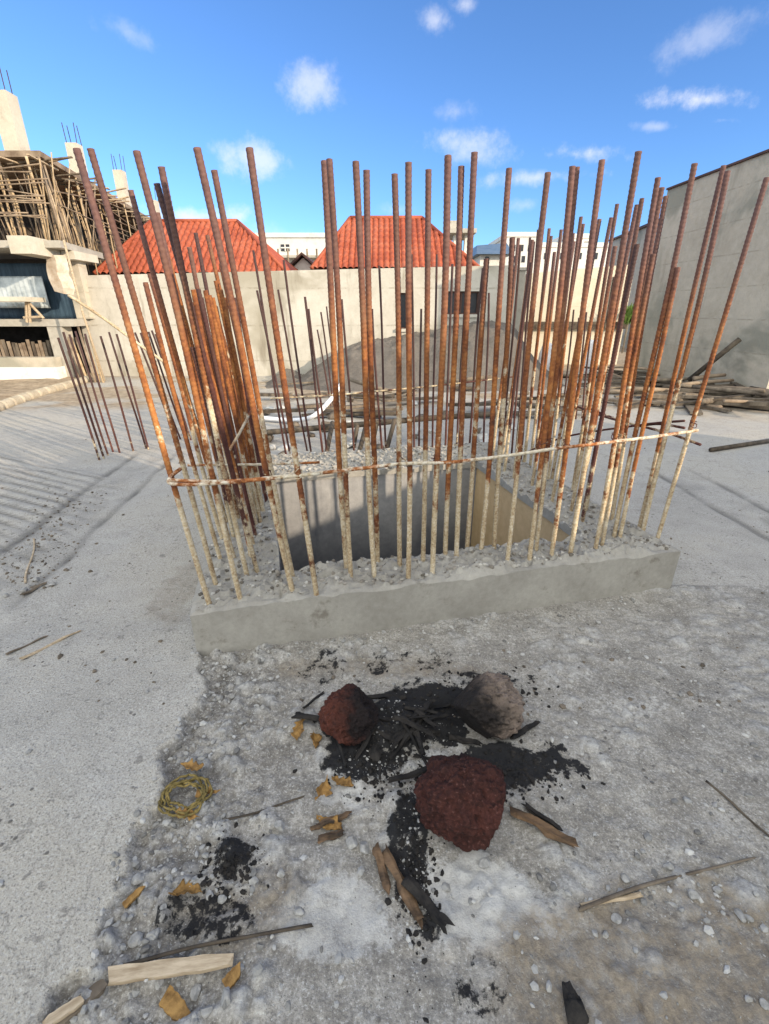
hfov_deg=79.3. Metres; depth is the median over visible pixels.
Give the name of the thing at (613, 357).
reinforcing bar
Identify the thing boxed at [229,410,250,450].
tie bar
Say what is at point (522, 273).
side wall
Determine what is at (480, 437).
concrete chunk
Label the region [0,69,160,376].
unfinished building
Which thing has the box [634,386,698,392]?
timber branch
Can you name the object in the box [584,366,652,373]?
timber branch
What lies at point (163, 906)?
loose stone
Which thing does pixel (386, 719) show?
firewood stick
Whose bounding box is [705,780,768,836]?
twig
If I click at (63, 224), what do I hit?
scaffolding
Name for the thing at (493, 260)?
blue roofed house
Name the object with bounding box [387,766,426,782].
burnt brand
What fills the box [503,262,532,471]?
reinforcing bar
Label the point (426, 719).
burnt brand
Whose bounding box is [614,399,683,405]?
timber plank
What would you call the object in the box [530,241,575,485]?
reinforcing bar
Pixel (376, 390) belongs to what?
tie bar
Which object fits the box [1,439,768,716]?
crumb debris
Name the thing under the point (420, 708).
burnt brand
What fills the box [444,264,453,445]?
reinforcing bar
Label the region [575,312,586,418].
reinforcing bar
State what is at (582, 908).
twig
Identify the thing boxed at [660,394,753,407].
timber plank
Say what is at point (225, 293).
reinforcing bar
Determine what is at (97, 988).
plank
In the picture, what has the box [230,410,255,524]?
reinforcing bar
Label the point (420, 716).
burnt brand
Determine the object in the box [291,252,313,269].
gabled house
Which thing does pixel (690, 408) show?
timber plank
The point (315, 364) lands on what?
reinforcing bar
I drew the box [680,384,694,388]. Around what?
timber branch
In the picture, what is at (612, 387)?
scrap plank
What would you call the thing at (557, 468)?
reinforcing bar
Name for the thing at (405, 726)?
burnt brand
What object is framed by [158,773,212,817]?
straw ring
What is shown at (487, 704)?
hearth stone
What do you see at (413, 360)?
reinforcing bar
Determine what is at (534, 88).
sky
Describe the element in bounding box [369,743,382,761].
charcoal lump
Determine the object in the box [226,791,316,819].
twig
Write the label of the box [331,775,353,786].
dry husk
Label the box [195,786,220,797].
dry husk
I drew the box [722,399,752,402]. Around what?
timber branch
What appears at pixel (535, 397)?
scrap plank
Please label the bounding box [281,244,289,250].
window
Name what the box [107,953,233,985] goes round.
plank
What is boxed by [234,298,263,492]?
reinforcing bar
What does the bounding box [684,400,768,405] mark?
timber plank
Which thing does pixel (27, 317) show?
trestle
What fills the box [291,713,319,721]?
burnt brand
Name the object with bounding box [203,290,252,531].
reinforcing bar
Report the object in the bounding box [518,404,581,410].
scrap plank
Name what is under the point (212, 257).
reinforcing bar
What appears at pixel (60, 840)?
ground
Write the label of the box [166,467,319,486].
tie bar
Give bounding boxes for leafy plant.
[621,303,633,352]
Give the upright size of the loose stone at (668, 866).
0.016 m
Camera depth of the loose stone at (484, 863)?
1.00 m
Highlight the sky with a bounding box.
[0,0,768,249]
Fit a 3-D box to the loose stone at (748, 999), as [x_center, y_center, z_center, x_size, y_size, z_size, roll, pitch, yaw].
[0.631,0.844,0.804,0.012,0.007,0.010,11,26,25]
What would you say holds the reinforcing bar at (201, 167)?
attached to the lift pit
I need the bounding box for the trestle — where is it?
[23,302,44,322]
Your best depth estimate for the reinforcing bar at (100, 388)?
3.78 m
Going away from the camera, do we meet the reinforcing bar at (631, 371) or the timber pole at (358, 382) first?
the reinforcing bar at (631, 371)
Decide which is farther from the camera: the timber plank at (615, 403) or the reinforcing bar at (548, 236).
the timber plank at (615, 403)
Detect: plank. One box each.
[42,996,83,1023]
[57,979,106,1023]
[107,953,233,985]
[257,408,306,412]
[260,393,292,396]
[275,381,313,384]
[293,391,345,395]
[297,402,339,407]
[301,410,362,416]
[314,408,381,417]
[319,404,369,409]
[346,394,394,398]
[352,407,402,411]
[355,412,395,415]
[363,410,395,414]
[375,390,416,398]
[379,396,436,401]
[448,402,507,406]
[456,386,474,389]
[517,395,580,399]
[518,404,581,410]
[525,405,591,415]
[540,392,594,395]
[577,381,691,384]
[580,386,620,389]
[583,378,640,381]
[595,384,643,386]
[601,398,671,403]
[614,392,697,397]
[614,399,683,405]
[631,398,658,407]
[646,393,696,399]
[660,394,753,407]
[673,394,768,401]
[680,388,737,393]
[681,401,731,411]
[682,393,707,395]
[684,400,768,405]
[684,404,702,414]
[704,393,737,394]
[707,384,768,398]
[726,405,768,409]
[730,382,762,396]
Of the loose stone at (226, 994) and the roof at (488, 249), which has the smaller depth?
the loose stone at (226, 994)
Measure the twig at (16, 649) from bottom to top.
0.018 m
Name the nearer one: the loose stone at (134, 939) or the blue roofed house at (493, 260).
the loose stone at (134, 939)
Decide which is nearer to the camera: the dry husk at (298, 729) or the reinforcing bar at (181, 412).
the dry husk at (298, 729)
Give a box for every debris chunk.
[262,435,273,441]
[293,421,299,426]
[321,421,329,431]
[327,412,340,419]
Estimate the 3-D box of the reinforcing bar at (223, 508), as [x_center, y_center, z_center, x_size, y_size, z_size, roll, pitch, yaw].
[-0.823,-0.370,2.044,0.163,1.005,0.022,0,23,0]
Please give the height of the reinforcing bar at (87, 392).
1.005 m
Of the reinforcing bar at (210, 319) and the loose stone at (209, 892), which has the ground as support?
the loose stone at (209, 892)
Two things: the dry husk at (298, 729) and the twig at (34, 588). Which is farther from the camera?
the twig at (34, 588)
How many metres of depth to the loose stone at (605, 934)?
0.89 m
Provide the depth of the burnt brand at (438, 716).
1.32 m
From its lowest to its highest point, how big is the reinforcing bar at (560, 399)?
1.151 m
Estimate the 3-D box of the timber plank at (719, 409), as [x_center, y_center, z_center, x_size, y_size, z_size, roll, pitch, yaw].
[3.968,-1.375,5.923,0.076,0.034,0.891,-8,25,-19]
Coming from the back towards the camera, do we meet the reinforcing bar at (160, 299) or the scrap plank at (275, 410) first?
the scrap plank at (275, 410)
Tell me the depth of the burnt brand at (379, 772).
1.19 m
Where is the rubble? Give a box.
[198,442,670,607]
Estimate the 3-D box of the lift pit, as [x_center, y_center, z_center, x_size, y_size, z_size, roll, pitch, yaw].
[0.087,0.695,2.923,1.950,1.824,1.860,-5,24,-12]
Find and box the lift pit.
[190,442,680,655]
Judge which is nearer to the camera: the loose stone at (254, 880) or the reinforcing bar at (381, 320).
the loose stone at (254, 880)
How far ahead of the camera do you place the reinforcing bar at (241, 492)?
1.84 m
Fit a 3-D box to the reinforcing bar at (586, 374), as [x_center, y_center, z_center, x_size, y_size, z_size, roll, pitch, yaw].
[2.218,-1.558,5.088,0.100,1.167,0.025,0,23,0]
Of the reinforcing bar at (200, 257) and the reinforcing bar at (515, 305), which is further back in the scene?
the reinforcing bar at (515, 305)
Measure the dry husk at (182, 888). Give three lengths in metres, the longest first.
0.067 x 0.034 x 0.018 m
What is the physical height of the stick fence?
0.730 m
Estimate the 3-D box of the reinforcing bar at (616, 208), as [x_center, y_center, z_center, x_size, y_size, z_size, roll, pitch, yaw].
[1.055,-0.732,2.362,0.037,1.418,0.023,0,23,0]
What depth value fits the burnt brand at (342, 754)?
1.23 m
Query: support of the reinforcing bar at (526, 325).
on the lift pit
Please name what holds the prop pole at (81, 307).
on the ground
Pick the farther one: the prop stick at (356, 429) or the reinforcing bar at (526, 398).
the prop stick at (356, 429)
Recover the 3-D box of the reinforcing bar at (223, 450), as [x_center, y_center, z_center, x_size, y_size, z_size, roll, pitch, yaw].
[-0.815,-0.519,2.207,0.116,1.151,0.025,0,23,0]
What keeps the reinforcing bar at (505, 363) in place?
attached to the lift pit
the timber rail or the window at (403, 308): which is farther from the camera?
the window at (403, 308)
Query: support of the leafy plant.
on the ground
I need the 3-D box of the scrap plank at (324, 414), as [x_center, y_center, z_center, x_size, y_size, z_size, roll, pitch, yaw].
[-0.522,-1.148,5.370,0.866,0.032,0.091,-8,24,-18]
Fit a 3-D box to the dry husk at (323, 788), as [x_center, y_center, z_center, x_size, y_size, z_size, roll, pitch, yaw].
[-0.147,0.691,1.156,0.043,0.028,0.074,21,38,8]
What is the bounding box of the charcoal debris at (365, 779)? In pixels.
[186,658,605,1023]
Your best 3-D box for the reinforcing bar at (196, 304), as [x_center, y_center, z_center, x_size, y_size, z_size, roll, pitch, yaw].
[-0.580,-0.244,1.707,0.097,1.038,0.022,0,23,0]
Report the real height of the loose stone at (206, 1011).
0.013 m
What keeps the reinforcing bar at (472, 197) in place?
attached to the lift pit
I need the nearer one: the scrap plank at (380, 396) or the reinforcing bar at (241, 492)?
the reinforcing bar at (241, 492)
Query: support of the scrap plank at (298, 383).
on the soil heap
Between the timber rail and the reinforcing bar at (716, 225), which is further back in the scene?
the timber rail
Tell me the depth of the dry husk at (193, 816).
1.08 m
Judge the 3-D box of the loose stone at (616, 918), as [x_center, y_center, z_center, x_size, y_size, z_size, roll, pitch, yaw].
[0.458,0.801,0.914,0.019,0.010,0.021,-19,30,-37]
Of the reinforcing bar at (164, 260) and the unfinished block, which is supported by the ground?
the unfinished block
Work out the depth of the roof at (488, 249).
21.68 m
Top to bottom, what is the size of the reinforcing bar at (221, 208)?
1.321 m
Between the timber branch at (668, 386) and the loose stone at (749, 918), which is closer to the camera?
the loose stone at (749, 918)
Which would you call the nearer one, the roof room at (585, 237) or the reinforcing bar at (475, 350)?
the reinforcing bar at (475, 350)
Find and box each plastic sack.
[538,343,551,370]
[584,340,597,372]
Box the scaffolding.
[0,152,161,274]
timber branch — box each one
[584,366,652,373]
[603,389,635,393]
[607,366,653,370]
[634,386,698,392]
[642,384,765,392]
[656,377,687,381]
[662,383,732,388]
[677,401,722,411]
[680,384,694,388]
[682,379,733,384]
[691,385,768,395]
[692,373,725,380]
[701,397,713,404]
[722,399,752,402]
[723,386,768,391]
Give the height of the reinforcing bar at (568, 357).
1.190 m
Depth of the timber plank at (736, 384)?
6.33 m
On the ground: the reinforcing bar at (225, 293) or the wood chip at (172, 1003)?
the wood chip at (172, 1003)
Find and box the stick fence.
[0,339,53,356]
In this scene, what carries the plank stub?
on the timber plank
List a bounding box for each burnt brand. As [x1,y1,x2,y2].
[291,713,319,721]
[302,691,323,708]
[336,740,346,767]
[355,721,378,761]
[366,693,406,699]
[373,729,394,741]
[378,764,380,779]
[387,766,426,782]
[389,712,418,750]
[389,719,420,759]
[391,713,433,736]
[401,722,426,764]
[403,705,437,713]
[409,715,434,718]
[412,729,425,755]
[412,754,429,759]
[414,707,438,728]
[421,697,436,711]
[422,703,450,708]
[428,713,447,720]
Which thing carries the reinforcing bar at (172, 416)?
on the ground
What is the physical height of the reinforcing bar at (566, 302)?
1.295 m
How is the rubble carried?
on the lift pit
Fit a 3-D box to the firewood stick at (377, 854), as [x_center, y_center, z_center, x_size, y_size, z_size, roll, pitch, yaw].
[-0.006,0.766,0.997,0.021,0.019,0.103,-7,24,-17]
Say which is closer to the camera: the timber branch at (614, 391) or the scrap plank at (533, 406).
the scrap plank at (533, 406)
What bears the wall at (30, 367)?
on the ground
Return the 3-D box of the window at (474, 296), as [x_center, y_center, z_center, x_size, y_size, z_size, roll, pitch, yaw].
[1.390,-3.771,8.434,0.711,0.430,0.155,0,23,0]
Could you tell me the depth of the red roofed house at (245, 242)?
9.95 m
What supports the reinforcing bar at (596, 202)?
attached to the lift pit
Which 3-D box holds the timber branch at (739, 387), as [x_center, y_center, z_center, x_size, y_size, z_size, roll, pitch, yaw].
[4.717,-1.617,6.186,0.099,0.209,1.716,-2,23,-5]
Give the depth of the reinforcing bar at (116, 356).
3.90 m
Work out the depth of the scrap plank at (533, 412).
5.29 m
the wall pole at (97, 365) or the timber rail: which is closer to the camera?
the timber rail
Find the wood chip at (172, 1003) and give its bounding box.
[159,985,190,1020]
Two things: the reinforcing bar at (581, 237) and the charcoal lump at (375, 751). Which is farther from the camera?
the reinforcing bar at (581, 237)
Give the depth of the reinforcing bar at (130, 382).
3.88 m
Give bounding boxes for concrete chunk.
[269,444,275,449]
[277,443,290,449]
[477,433,487,441]
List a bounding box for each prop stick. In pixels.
[324,421,333,451]
[351,425,358,447]
[358,427,364,449]
[387,418,395,447]
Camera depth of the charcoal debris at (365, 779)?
1.08 m
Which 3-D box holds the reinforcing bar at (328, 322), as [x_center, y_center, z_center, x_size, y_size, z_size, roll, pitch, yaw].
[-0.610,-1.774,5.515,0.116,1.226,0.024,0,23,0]
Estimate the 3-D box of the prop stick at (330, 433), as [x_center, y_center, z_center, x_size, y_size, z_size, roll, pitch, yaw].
[-0.480,-0.642,4.045,0.038,0.234,0.376,2,23,4]
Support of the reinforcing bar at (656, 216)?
attached to the lift pit
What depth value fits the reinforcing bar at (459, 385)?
3.35 m
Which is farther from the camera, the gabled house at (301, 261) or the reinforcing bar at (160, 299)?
the gabled house at (301, 261)
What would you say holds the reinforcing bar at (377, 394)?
attached to the lift pit
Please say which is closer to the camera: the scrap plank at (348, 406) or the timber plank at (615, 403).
the scrap plank at (348, 406)
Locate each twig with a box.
[6,635,48,654]
[19,630,79,659]
[20,581,47,594]
[24,538,34,582]
[123,923,312,963]
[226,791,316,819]
[578,857,756,911]
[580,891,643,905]
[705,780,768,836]
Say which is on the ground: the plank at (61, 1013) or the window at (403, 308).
the plank at (61, 1013)
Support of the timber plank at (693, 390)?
on the timber plank at (727, 387)
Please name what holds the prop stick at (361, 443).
on the ground
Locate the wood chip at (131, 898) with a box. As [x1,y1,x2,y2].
[122,886,144,908]
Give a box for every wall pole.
[67,337,80,375]
[72,338,86,375]
[75,337,92,381]
[77,326,96,381]
[84,337,100,381]
[89,338,104,382]
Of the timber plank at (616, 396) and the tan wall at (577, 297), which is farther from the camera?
the tan wall at (577, 297)
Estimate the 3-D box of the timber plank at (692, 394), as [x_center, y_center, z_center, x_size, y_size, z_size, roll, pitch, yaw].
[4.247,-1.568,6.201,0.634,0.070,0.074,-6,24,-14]
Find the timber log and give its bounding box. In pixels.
[709,439,768,451]
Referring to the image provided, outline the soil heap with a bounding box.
[265,320,564,391]
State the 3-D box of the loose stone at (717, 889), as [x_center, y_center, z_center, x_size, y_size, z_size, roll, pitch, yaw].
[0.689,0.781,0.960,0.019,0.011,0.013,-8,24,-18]
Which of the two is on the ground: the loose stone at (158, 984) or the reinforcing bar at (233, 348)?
the loose stone at (158, 984)
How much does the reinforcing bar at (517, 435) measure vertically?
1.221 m
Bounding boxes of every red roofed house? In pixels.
[92,219,297,274]
[310,216,479,269]
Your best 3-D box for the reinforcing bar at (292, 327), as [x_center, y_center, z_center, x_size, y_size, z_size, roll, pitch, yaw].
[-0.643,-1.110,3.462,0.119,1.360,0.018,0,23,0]
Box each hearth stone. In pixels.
[317,683,378,745]
[413,752,505,851]
[453,671,525,739]
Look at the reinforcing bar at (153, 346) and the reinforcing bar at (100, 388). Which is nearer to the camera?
the reinforcing bar at (100, 388)
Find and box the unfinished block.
[255,233,325,262]
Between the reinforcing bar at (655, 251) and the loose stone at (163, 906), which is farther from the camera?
the reinforcing bar at (655, 251)
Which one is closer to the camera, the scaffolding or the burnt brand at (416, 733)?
the burnt brand at (416, 733)
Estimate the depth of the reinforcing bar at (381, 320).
3.34 m
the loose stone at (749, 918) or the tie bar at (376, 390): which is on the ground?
the loose stone at (749, 918)
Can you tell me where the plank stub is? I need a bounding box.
[687,338,741,381]
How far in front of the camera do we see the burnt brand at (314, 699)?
1.41 m
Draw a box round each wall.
[0,357,66,379]
[81,265,517,375]
[512,267,526,331]
[522,265,632,363]
[637,149,768,396]
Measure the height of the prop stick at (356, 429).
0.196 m
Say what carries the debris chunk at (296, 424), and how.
on the ground
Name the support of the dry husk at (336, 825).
on the ground
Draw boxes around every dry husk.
[168,879,201,895]
[175,807,198,820]
[180,758,203,770]
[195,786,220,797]
[291,719,304,739]
[310,732,321,748]
[315,774,332,800]
[316,814,341,829]
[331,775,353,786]
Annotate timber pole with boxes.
[350,378,391,392]
[444,375,491,383]
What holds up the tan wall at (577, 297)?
on the ground
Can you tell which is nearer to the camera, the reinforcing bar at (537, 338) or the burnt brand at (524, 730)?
the burnt brand at (524, 730)
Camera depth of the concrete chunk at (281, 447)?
4.07 m
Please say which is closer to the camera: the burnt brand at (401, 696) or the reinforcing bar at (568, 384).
the burnt brand at (401, 696)
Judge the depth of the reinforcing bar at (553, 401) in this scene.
1.63 m
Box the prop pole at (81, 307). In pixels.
[63,240,105,380]
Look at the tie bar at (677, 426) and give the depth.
2.01 m
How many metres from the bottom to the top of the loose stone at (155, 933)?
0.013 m
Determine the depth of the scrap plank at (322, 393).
6.56 m
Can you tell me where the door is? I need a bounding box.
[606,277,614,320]
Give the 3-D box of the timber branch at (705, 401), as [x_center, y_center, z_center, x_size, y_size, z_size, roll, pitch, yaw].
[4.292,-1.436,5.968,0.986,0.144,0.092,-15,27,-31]
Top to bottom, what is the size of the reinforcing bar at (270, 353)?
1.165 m
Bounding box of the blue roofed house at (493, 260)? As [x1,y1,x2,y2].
[473,255,506,265]
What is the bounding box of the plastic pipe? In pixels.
[264,384,339,421]
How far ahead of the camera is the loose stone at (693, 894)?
0.94 m
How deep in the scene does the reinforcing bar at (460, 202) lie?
1.59 m
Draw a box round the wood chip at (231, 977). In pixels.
[222,962,240,988]
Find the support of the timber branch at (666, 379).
on the timber plank
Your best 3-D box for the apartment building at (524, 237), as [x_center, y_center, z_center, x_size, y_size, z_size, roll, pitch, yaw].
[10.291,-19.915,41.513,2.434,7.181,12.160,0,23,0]
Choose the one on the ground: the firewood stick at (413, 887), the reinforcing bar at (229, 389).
the firewood stick at (413, 887)
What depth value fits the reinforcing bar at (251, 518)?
1.96 m
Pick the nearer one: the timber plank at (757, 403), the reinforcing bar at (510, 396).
the reinforcing bar at (510, 396)
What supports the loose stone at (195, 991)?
on the ground
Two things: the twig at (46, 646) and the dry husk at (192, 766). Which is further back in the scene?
the twig at (46, 646)
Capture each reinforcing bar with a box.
[57,338,99,459]
[62,332,104,458]
[68,334,108,455]
[73,148,211,604]
[74,331,113,451]
[84,334,120,452]
[87,148,217,584]
[100,336,133,450]
[108,332,146,448]
[116,334,148,449]
[128,190,235,557]
[133,150,241,599]
[134,332,162,404]
[140,333,180,438]
[143,282,221,558]
[147,273,222,539]
[148,332,180,427]
[151,330,188,436]
[154,183,259,572]
[155,334,191,439]
[156,212,222,494]
[158,166,248,575]
[166,241,239,518]
[187,247,239,514]
[190,347,234,536]
[191,289,250,556]
[193,147,294,591]
[193,407,227,522]
[194,233,209,294]
[196,289,242,491]
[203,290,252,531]
[203,297,256,535]
[205,235,266,490]
[209,295,257,523]
[210,363,254,544]
[211,170,294,576]
[212,297,261,522]
[213,407,232,489]
[214,281,260,510]
[217,306,255,509]
[219,264,234,335]
[219,289,264,511]
[221,324,260,484]
[225,297,231,328]
[229,309,267,501]
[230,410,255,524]
[231,372,240,417]
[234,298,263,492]
[246,147,318,595]
[252,250,286,453]
[256,290,290,453]
[277,289,307,450]
[283,260,311,451]
[304,297,323,451]
[308,309,327,451]
[317,330,331,405]
[320,312,333,405]
[321,160,347,568]
[326,158,352,577]
[326,306,330,345]
[341,299,354,450]
[352,161,376,577]
[363,170,379,561]
[372,309,382,448]
[378,265,386,448]
[391,173,401,566]
[405,162,412,578]
[412,254,414,447]
[418,309,421,445]
[421,169,431,561]
[430,154,451,573]
[431,254,437,446]
[443,165,464,554]
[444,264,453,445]
[454,151,477,556]
[456,295,464,444]
[465,258,489,547]
[469,268,482,442]
[479,167,511,549]
[483,293,489,441]
[492,237,514,548]
[492,238,519,461]
[501,240,533,462]
[503,245,520,436]
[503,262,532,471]
[505,172,550,560]
[511,237,530,452]
[512,261,540,477]
[515,241,534,448]
[521,230,537,459]
[522,236,552,461]
[525,228,550,461]
[527,166,575,560]
[529,252,555,465]
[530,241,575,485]
[533,229,562,466]
[534,166,579,550]
[540,233,574,492]
[547,216,582,478]
[549,159,604,555]
[550,219,601,479]
[550,245,595,501]
[556,224,584,393]
[558,217,612,481]
[558,368,563,417]
[561,310,574,415]
[568,151,641,553]
[570,246,617,510]
[571,204,618,489]
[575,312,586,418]
[580,244,639,521]
[581,328,591,417]
[584,204,638,483]
[587,198,643,509]
[593,177,660,548]
[600,187,664,537]
[600,254,655,545]
[610,196,668,519]
[612,163,697,537]
[618,267,680,537]
[637,165,725,527]
[641,170,730,530]
[656,177,768,538]
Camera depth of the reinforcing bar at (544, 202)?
1.53 m
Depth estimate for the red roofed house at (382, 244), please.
9.90 m
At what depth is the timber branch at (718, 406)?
5.72 m
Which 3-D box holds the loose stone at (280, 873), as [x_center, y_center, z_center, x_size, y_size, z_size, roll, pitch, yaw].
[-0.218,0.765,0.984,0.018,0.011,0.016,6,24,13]
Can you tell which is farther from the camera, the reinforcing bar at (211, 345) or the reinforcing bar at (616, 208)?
the reinforcing bar at (616, 208)
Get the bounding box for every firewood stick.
[310,811,351,830]
[317,829,343,843]
[372,842,390,894]
[378,714,440,735]
[382,843,422,928]
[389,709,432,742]
[401,869,454,934]
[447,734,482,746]
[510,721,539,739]
[510,806,578,847]
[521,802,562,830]
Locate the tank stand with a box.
[450,221,476,253]
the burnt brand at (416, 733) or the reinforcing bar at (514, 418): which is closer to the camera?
the burnt brand at (416, 733)
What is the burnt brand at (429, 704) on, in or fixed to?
on the ground
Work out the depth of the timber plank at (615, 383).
7.26 m
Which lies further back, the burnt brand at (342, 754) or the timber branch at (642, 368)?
the timber branch at (642, 368)
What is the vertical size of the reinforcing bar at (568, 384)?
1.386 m
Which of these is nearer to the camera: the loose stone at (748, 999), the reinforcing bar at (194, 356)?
the loose stone at (748, 999)
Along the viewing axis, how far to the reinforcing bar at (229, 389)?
1.96 m
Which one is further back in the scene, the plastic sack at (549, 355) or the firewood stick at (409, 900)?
the plastic sack at (549, 355)
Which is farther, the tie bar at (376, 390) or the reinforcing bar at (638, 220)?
the tie bar at (376, 390)
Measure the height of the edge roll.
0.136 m
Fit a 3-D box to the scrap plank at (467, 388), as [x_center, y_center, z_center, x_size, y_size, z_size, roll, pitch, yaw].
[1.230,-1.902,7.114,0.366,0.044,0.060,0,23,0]
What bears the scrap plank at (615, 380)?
on the timber branch
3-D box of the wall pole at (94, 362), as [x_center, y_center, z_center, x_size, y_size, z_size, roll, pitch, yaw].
[-5.128,-2.671,8.146,0.041,0.734,0.625,-16,28,-33]
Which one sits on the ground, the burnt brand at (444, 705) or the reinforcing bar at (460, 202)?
the burnt brand at (444, 705)
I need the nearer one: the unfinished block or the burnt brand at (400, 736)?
the burnt brand at (400, 736)
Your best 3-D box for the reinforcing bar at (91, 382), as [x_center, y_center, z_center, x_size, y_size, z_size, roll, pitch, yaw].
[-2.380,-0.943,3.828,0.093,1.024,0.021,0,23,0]
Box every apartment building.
[489,232,536,272]
[539,242,608,271]
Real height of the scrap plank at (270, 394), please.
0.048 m
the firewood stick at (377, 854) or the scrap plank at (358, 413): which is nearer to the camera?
the firewood stick at (377, 854)
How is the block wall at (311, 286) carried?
on the ground
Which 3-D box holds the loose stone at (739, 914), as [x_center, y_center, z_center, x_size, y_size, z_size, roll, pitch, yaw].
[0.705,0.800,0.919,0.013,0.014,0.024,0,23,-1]
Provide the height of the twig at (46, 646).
0.024 m
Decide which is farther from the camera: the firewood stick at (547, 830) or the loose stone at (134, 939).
the firewood stick at (547, 830)
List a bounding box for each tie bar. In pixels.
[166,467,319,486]
[169,420,698,482]
[187,461,319,466]
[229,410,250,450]
[270,375,519,398]
[521,420,684,455]
[577,405,701,445]
[591,408,685,428]
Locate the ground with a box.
[0,346,768,1023]
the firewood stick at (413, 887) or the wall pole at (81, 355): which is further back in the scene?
the wall pole at (81, 355)
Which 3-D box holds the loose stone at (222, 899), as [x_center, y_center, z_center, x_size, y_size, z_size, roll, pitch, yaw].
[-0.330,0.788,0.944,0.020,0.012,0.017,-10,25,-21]
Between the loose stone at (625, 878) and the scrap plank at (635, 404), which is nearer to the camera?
the loose stone at (625, 878)
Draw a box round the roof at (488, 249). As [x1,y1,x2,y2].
[472,243,508,258]
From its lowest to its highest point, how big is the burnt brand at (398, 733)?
0.020 m
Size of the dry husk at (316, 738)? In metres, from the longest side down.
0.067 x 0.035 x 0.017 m
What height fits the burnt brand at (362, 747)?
0.041 m
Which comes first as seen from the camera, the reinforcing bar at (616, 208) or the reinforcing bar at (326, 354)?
the reinforcing bar at (616, 208)
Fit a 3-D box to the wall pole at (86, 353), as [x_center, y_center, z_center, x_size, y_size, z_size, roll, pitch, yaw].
[-5.213,-2.758,8.125,0.041,0.906,0.605,-17,28,-34]
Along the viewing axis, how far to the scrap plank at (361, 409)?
5.26 m
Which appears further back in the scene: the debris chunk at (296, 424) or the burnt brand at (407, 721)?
the debris chunk at (296, 424)
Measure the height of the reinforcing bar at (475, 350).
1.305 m
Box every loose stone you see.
[128,931,142,947]
[131,872,144,884]
[146,928,159,939]
[154,979,163,989]
[159,903,166,909]
[190,983,200,1001]
[200,1005,212,1017]
[206,890,213,899]
[216,695,222,700]
[218,895,226,903]
[221,987,230,1006]
[249,876,258,885]
[274,820,283,830]
[277,868,284,877]
[294,906,304,915]
[346,836,357,849]
[359,841,369,854]
[479,857,489,869]
[592,929,597,936]
[602,930,608,938]
[611,913,621,923]
[621,873,630,883]
[662,862,673,870]
[687,889,699,899]
[713,886,722,893]
[734,908,745,922]
[744,914,753,921]
[745,995,752,1002]
[759,998,768,1010]
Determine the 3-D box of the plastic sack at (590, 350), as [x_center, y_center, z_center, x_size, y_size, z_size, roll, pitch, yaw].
[4.164,-3.115,9.403,0.313,0.714,0.226,0,23,0]
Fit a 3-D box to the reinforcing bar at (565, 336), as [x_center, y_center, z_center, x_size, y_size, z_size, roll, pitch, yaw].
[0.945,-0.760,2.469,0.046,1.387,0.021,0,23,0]
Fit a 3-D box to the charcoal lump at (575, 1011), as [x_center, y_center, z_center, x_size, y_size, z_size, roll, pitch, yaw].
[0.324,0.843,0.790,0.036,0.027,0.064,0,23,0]
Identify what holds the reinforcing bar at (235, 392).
on the lift pit
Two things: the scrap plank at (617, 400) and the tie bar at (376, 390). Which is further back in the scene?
the scrap plank at (617, 400)
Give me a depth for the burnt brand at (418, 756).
1.24 m
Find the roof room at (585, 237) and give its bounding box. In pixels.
[552,234,588,241]
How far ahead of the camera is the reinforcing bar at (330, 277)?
1.48 m
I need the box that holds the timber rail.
[266,411,506,434]
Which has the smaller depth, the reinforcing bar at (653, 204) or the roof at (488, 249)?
the reinforcing bar at (653, 204)
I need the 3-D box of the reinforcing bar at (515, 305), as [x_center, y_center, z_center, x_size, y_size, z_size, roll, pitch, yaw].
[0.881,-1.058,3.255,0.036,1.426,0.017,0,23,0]
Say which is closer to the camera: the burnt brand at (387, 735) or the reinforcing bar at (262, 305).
the burnt brand at (387, 735)
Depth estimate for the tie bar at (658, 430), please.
2.09 m
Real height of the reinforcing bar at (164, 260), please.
1.325 m
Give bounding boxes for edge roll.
[0,375,92,410]
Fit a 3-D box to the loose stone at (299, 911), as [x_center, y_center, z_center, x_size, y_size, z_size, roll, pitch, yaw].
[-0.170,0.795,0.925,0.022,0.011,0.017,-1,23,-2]
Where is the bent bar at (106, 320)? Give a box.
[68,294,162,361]
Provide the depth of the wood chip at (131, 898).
0.94 m
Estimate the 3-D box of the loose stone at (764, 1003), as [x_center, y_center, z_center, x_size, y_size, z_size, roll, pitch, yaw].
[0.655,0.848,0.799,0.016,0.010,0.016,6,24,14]
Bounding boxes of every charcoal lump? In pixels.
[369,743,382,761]
[562,981,588,1023]
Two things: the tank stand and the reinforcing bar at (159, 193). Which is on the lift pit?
the reinforcing bar at (159, 193)
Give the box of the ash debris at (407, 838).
[336,691,454,994]
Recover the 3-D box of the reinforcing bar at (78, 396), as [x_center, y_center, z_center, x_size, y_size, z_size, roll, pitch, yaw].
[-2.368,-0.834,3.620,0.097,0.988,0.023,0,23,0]
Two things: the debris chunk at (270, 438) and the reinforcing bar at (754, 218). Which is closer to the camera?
the reinforcing bar at (754, 218)
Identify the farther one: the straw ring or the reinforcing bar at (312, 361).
the reinforcing bar at (312, 361)
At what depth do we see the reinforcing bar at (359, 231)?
1.44 m
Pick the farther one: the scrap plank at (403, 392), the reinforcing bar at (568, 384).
the scrap plank at (403, 392)
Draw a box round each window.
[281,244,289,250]
[401,293,405,331]
[447,291,479,316]
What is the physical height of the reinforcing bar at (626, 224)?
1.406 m

